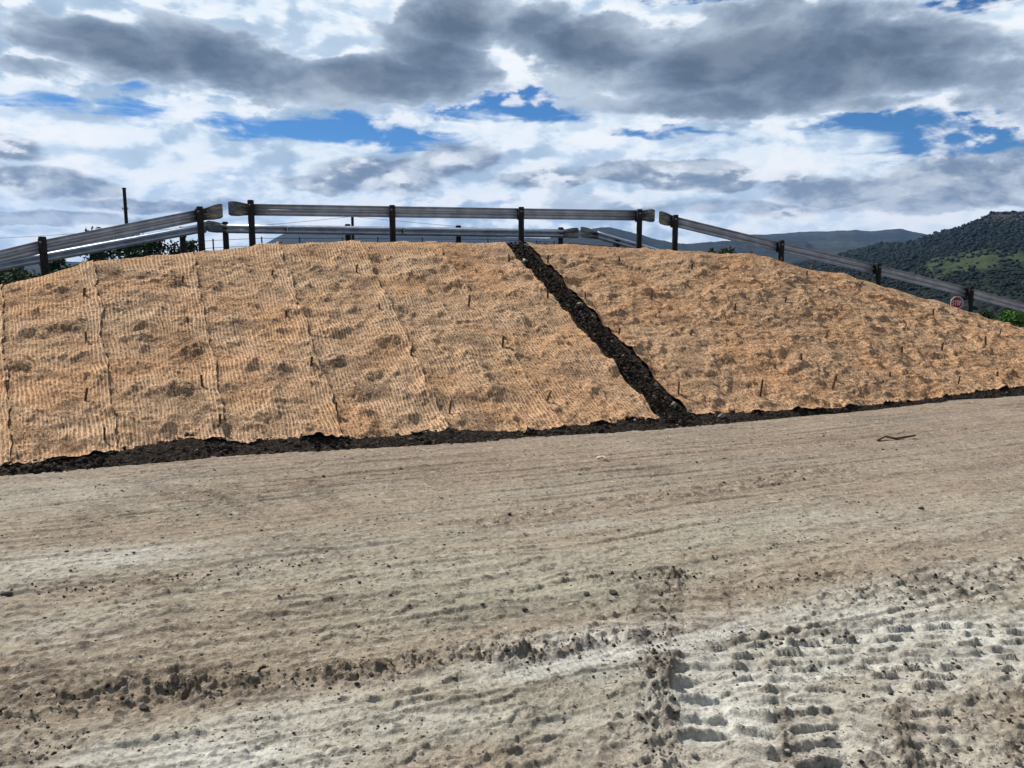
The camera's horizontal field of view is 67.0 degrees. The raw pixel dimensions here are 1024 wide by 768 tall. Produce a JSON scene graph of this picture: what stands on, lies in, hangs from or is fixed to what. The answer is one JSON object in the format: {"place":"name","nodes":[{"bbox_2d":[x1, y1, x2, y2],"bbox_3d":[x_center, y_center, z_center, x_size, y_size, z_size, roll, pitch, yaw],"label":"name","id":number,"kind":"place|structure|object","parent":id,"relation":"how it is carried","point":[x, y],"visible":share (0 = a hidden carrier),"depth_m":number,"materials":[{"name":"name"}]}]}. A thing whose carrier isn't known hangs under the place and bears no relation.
{"place":"outdoors","nodes":[
{"label":"outdoors","id":0,"kind":"place"},
{"bbox_2d":[17,261,81,275],"bbox_3d":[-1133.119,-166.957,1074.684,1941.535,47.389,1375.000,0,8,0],"label":"hill","id":1,"kind":"structure","parent":0,"point":[36,268],"depth_m":1031.69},
{"bbox_2d":[78,226,142,264],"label":"tree","id":2,"kind":"object","parent":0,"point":[119,249],"visible":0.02,"depth_m":48.49,"materials":[{"name":"green plant"}]},
{"bbox_2d":[267,234,547,244],"bbox_3d":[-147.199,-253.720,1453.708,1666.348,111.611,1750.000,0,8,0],"label":"hill","id":3,"kind":"structure","parent":0,"point":[449,239],"depth_m":1778.21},
{"bbox_2d":[0,396,1023,767],"bbox_3d":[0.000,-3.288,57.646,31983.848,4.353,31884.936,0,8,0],"label":"ground","id":4,"kind":"structure","parent":0,"point":[502,572],"depth_m":6.90,"materials":[{"name":"beige soil"}]},
{"bbox_2d":[0,591,11,595],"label":"stone","id":5,"kind":"object","parent":4,"relation":"on","point":[7,593],"visible":0.97,"depth_m":7.03,"materials":[{"name":"grey stone"}]},
{"bbox_2d":[0,267,26,283],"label":"tree","id":6,"kind":"object","parent":4,"relation":"on","point":[7,273],"visible":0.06,"depth_m":39.11,"materials":[{"name":"green plant"}]},
{"bbox_2d":[0,267,40,283],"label":"tree","id":7,"kind":"object","parent":4,"relation":"on","point":[24,276],"visible":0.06,"depth_m":34.95,"materials":[{"name":"green plant"}]},
{"bbox_2d":[38,259,65,275],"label":"tree","id":8,"kind":"object","parent":4,"relation":"on","point":[53,265],"visible":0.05,"depth_m":42.38,"materials":[{"name":"green plant"}]},
{"bbox_2d":[49,264,77,273],"bbox_3d":[-22.962,-2.296,40.111,3.583,7.792,3.827,8,11,42],"label":"tree","id":9,"kind":"object","parent":4,"relation":"on","point":[66,266],"visible":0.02,"depth_m":39.34,"materials":[{"name":"green plant"}]},
{"bbox_2d":[80,240,118,261],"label":"tree","id":10,"kind":"object","parent":4,"relation":"on","point":[103,255],"visible":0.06,"depth_m":46.95,"materials":[{"name":"green plant"}]},
{"bbox_2d":[122,188,129,256],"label":"utility pole","id":11,"kind":"object","parent":4,"relation":"on","point":[125,209],"visible":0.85,"depth_m":58.61,"materials":[{"name":"brown wood"}]},
{"bbox_2d":[163,217,344,229],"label":"overhead wire","id":12,"kind":"object","parent":11,"relation":"attached to","point":[283,223],"visible":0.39,"depth_m":58.84,"materials":[{"name":"black metal"}]},
{"bbox_2d":[139,705,148,710],"bbox_3d":[-2.474,2.177,5.189,0.064,0.036,0.049,4,9,24],"label":"stone","id":13,"kind":"object","parent":4,"relation":"on","point":[143,707],"visible":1,"depth_m":5.18,"materials":[{"name":"grey stone"}]},
{"bbox_2d":[111,233,188,258],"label":"tree","id":14,"kind":"object","parent":4,"relation":"on","point":[157,246],"visible":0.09,"depth_m":44.69,"materials":[{"name":"green plant"}]},
{"bbox_2d":[176,239,197,253],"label":"tree","id":15,"kind":"object","parent":4,"relation":"on","point":[190,246],"visible":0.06,"depth_m":44.29,"materials":[{"name":"green plant"}]},
{"bbox_2d":[351,217,353,239],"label":"utility pole","id":16,"kind":"object","parent":4,"relation":"on","point":[352,223],"depth_m":58.78,"materials":[{"name":"brown wood"}]},
{"bbox_2d":[360,217,472,227],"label":"overhead wire","id":17,"kind":"object","parent":16,"relation":"attached to","point":[412,222],"visible":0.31,"depth_m":63.96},
{"bbox_2d":[0,462,1023,767],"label":"yard clods","id":18,"kind":"object","parent":4,"relation":"on","point":[634,762],"visible":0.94,"depth_m":5.69,"materials":[{"name":"soil"}]},
{"bbox_2d":[0,422,1023,767],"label":"loose grit","id":19,"kind":"object","parent":4,"relation":"on","point":[534,634],"visible":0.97,"depth_m":6.41,"materials":[{"name":"grey gravel"}]},
{"bbox_2d":[596,455,608,460],"bbox_3d":[1.410,1.152,12.041,0.058,0.077,0.222,-8,11,-43],"label":"stick","id":20,"kind":"object","parent":4,"relation":"on","point":[603,456],"visible":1,"depth_m":12.04,"materials":[{"name":"brown wood"}]},
{"bbox_2d":[609,590,617,594],"bbox_3d":[0.929,1.912,7.090,0.069,0.053,0.075,-2,8,-12],"label":"stone","id":21,"kind":"object","parent":4,"relation":"on","point":[612,592],"visible":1,"depth_m":7.07,"materials":[{"name":"grey stone"}]},
{"bbox_2d":[690,749,697,756],"bbox_3d":[1.097,2.230,4.673,0.049,0.030,0.040,5,10,33],"label":"stone","id":22,"kind":"object","parent":4,"relation":"on","point":[693,753],"visible":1,"depth_m":4.66,"materials":[{"name":"beige stone"}]},
{"bbox_2d":[708,246,735,253],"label":"tree","id":23,"kind":"object","parent":4,"relation":"on","point":[725,250],"visible":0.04,"depth_m":60.87,"materials":[{"name":"green plant"}]},
{"bbox_2d":[876,435,915,440],"bbox_3d":[6.737,0.945,13.590,0.785,0.082,0.108,-2,8,-12],"label":"stick","id":24,"kind":"object","parent":4,"relation":"on","point":[894,438],"visible":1,"depth_m":13.56,"materials":[{"name":"brown wood"}]},
{"bbox_2d":[950,296,962,308],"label":"stop sign","id":25,"kind":"object","parent":4,"relation":"on","point":[956,301],"visible":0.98,"depth_m":47.75,"materials":[{"name":"red metal"}]},
{"bbox_2d":[905,291,1023,317],"bbox_3d":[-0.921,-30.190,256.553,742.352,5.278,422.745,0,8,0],"label":"valley scrub","id":26,"kind":"object","parent":4,"relation":"on","point":[979,306],"visible":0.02,"depth_m":143.66,"materials":[{"name":"green plant"}]},
{"bbox_2d":[979,310,1001,320],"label":"bush","id":27,"kind":"object","parent":4,"relation":"on","point":[984,314],"visible":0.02,"depth_m":43.67,"materials":[{"name":"green plant"}]},
{"bbox_2d":[999,621,1008,626],"bbox_3d":[4.108,2.005,6.458,0.057,0.041,0.065,0,8,0],"label":"stone","id":28,"kind":"object","parent":4,"relation":"on","point":[1004,624],"visible":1,"depth_m":6.45,"materials":[{"name":"beige stone"}]},
{"bbox_2d":[989,309,1023,327],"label":"bush","id":29,"kind":"object","parent":4,"relation":"on","point":[1014,317],"visible":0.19,"depth_m":37.76,"materials":[{"name":"green plant"}]},
{"bbox_2d":[0,244,1023,475],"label":"embankment","id":30,"kind":"structure","parent":0,"point":[160,451],"depth_m":13.97,"materials":[{"name":"soil"}]},
{"bbox_2d":[0,283,11,464],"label":"erosion blanket","id":31,"kind":"object","parent":30,"relation":"on","point":[5,437],"visible":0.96,"depth_m":12.79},
{"bbox_2d":[0,260,119,465],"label":"erosion blanket","id":32,"kind":"object","parent":30,"relation":"on","point":[56,363],"visible":0.99,"depth_m":13.91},
{"bbox_2d":[84,387,88,400],"bbox_3d":[-7.240,0.228,13.138,0.108,0.334,0.034,-4,9,-27],"label":"netting peg","id":33,"kind":"object","parent":32,"relation":"attached to","point":[86,394],"visible":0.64,"depth_m":13.12,"materials":[{"name":"brown wood"}]},
{"bbox_2d":[0,221,206,270],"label":"guardrail","id":34,"kind":"object","parent":30,"relation":"on","point":[182,233],"visible":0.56,"depth_m":24.66,"materials":[{"name":"metal"}]},
{"bbox_2d":[103,426,105,439],"bbox_3d":[-6.423,0.842,12.192,0.043,0.341,0.063,-3,9,-22],"label":"netting peg","id":35,"kind":"object","parent":30,"relation":"on","point":[104,435],"visible":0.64,"depth_m":12.17,"materials":[{"name":"brown wood"}]},
{"bbox_2d":[0,204,222,275],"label":"guardrail","id":36,"kind":"object","parent":30,"relation":"on","point":[42,246],"visible":0.99,"depth_m":19.10,"materials":[{"name":"metal"}]},
{"bbox_2d":[94,251,224,452],"bbox_3d":[-7.398,-1.122,15.608,2.459,3.349,8.285,-4,9,-24],"label":"erosion blanket","id":37,"kind":"object","parent":30,"relation":"on","point":[160,356],"visible":0.99,"depth_m":14.88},
{"bbox_2d":[200,374,202,386],"bbox_3d":[-5.659,-0.003,14.111,0.045,0.339,0.061,-8,11,-44],"label":"netting peg","id":38,"kind":"object","parent":30,"relation":"on","point":[201,379],"visible":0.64,"depth_m":14.10,"materials":[{"name":"brown wood"}]},
{"bbox_2d":[193,241,344,442],"bbox_3d":[-5.566,-1.372,16.372,2.420,3.588,8.836,-3,9,-22],"label":"erosion blanket","id":39,"kind":"object","parent":30,"relation":"on","point":[271,382],"visible":0.99,"depth_m":15.44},
{"bbox_2d":[280,240,449,438],"bbox_3d":[-3.732,-1.470,17.016,2.397,3.704,8.852,-3,9,-20],"label":"erosion blanket","id":40,"kind":"object","parent":30,"relation":"on","point":[372,368],"visible":0.98,"depth_m":15.87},
{"bbox_2d":[206,220,578,249],"bbox_3d":[-3.986,-5.070,27.866,13.185,1.426,0.478,-2,8,-12],"label":"guardrail","id":41,"kind":"object","parent":30,"relation":"on","point":[349,230],"visible":0.95,"depth_m":27.51,"materials":[{"name":"metal"}]},
{"bbox_2d":[187,237,625,249],"bbox_3d":[-0.945,-4.984,32.882,24.659,2.415,0.206,-1,8,-10],"label":"wire fence","id":42,"kind":"object","parent":30,"relation":"on","point":[342,238],"visible":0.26,"depth_m":31.60,"materials":[{"name":"metal"}]},
{"bbox_2d":[228,200,654,248],"bbox_3d":[-1.585,-4.359,22.093,12.282,1.498,0.344,-2,8,-14],"label":"guardrail","id":43,"kind":"object","parent":30,"relation":"on","point":[250,209],"visible":0.99,"depth_m":21.95,"materials":[{"name":"metal"}]},
{"bbox_2d":[448,400,451,413],"bbox_3d":[-1.147,0.478,14.257,0.081,0.363,0.040,-5,10,-33],"label":"netting peg","id":44,"kind":"object","parent":30,"relation":"on","point":[450,403],"visible":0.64,"depth_m":14.24,"materials":[{"name":"brown wood"}]},
{"bbox_2d":[361,241,563,432],"bbox_3d":[-1.707,-1.521,17.560,2.363,3.725,8.910,-3,9,-21],"label":"erosion blanket","id":45,"kind":"object","parent":30,"relation":"on","point":[478,374],"visible":0.98,"depth_m":16.29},
{"bbox_2d":[0,241,1017,474],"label":"soil clods","id":46,"kind":"object","parent":30,"relation":"on","point":[671,418],"visible":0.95,"depth_m":15.12,"materials":[{"name":"brown soil"}]},
{"bbox_2d":[438,241,658,427],"bbox_3d":[0.201,-1.624,18.117,2.195,3.734,8.773,-3,9,-22],"label":"erosion blanket","id":47,"kind":"object","parent":30,"relation":"on","point":[563,358],"visible":0.98,"depth_m":16.98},
{"bbox_2d":[580,227,657,248],"bbox_3d":[7.060,-4.729,31.012,9.730,2.885,0.528,-3,9,-21],"label":"guardrail","id":48,"kind":"object","parent":30,"relation":"on","point":[615,241],"visible":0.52,"depth_m":29.36,"materials":[{"name":"metal"}]},
{"bbox_2d":[522,241,821,413],"bbox_3d":[3.338,-1.760,19.109,3.615,3.743,8.391,-3,9,-20],"label":"erosion blanket","id":49,"kind":"object","parent":30,"relation":"on","point":[715,361],"visible":0.99,"depth_m":18.24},
{"bbox_2d":[718,413,725,417],"bbox_3d":[4.123,0.629,15.254,0.182,0.104,0.109,-4,9,-25],"label":"rock","id":50,"kind":"object","parent":30,"relation":"on","point":[721,415],"visible":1,"depth_m":15.23,"materials":[{"name":"grey stone"}]},
{"bbox_2d":[759,379,763,396],"bbox_3d":[5.267,0.138,16.354,0.113,0.471,0.049,-4,9,-27],"label":"netting peg","id":51,"kind":"object","parent":30,"relation":"on","point":[762,381],"visible":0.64,"depth_m":16.33,"materials":[{"name":"brown wood"}]},
{"bbox_2d":[650,249,924,408],"bbox_3d":[6.533,-1.766,20.045,3.540,3.593,7.828,-3,9,-21],"label":"erosion blanket","id":52,"kind":"object","parent":30,"relation":"on","point":[773,326],"visible":0.99,"depth_m":19.16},
{"bbox_2d":[832,374,836,388],"bbox_3d":[7.123,-0.003,17.118,0.156,0.414,0.046,-2,8,-16],"label":"netting peg","id":53,"kind":"object","parent":30,"relation":"on","point":[834,381],"visible":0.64,"depth_m":17.10,"materials":[{"name":"brown wood"}]},
{"bbox_2d":[659,211,1023,312],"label":"guardrail","id":54,"kind":"object","parent":30,"relation":"on","point":[780,247],"visible":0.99,"depth_m":24.76,"materials":[{"name":"metal"}]},
{"bbox_2d":[758,256,1023,398],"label":"erosion blanket","id":55,"kind":"object","parent":30,"relation":"on","point":[886,324],"visible":0.99,"depth_m":20.28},
{"bbox_2d":[885,287,1023,378],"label":"erosion blanket","id":56,"kind":"object","parent":30,"relation":"on","point":[1005,348],"visible":0.9,"depth_m":22.44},
{"bbox_2d":[0,0,1023,261],"label":"sky","id":57,"kind":"structure","parent":0,"point":[761,117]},
{"bbox_2d":[517,227,813,263],"bbox_3d":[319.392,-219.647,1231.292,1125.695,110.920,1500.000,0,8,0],"label":"hill","id":58,"kind":"structure","parent":0,"point":[702,246],"depth_m":1430.39,"materials":[{"name":"green plant"}]},
{"bbox_2d":[753,229,927,254],"bbox_3d":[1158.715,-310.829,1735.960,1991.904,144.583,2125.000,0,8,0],"label":"hill","id":59,"kind":"structure","parent":0,"point":[834,242],"depth_m":1993.61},
{"bbox_2d":[824,211,1023,297],"bbox_3d":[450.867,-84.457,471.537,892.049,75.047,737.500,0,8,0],"label":"hill","id":60,"kind":"structure","parent":0,"point":[984,261],"depth_m":333.20,"materials":[{"name":"green plant"}]},
{"bbox_2d":[791,210,1023,300],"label":"hillside scrub","id":61,"kind":"object","parent":60,"relation":"on","point":[954,237],"visible":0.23,"depth_m":438.24,"materials":[{"name":"green plant"}]}
]}

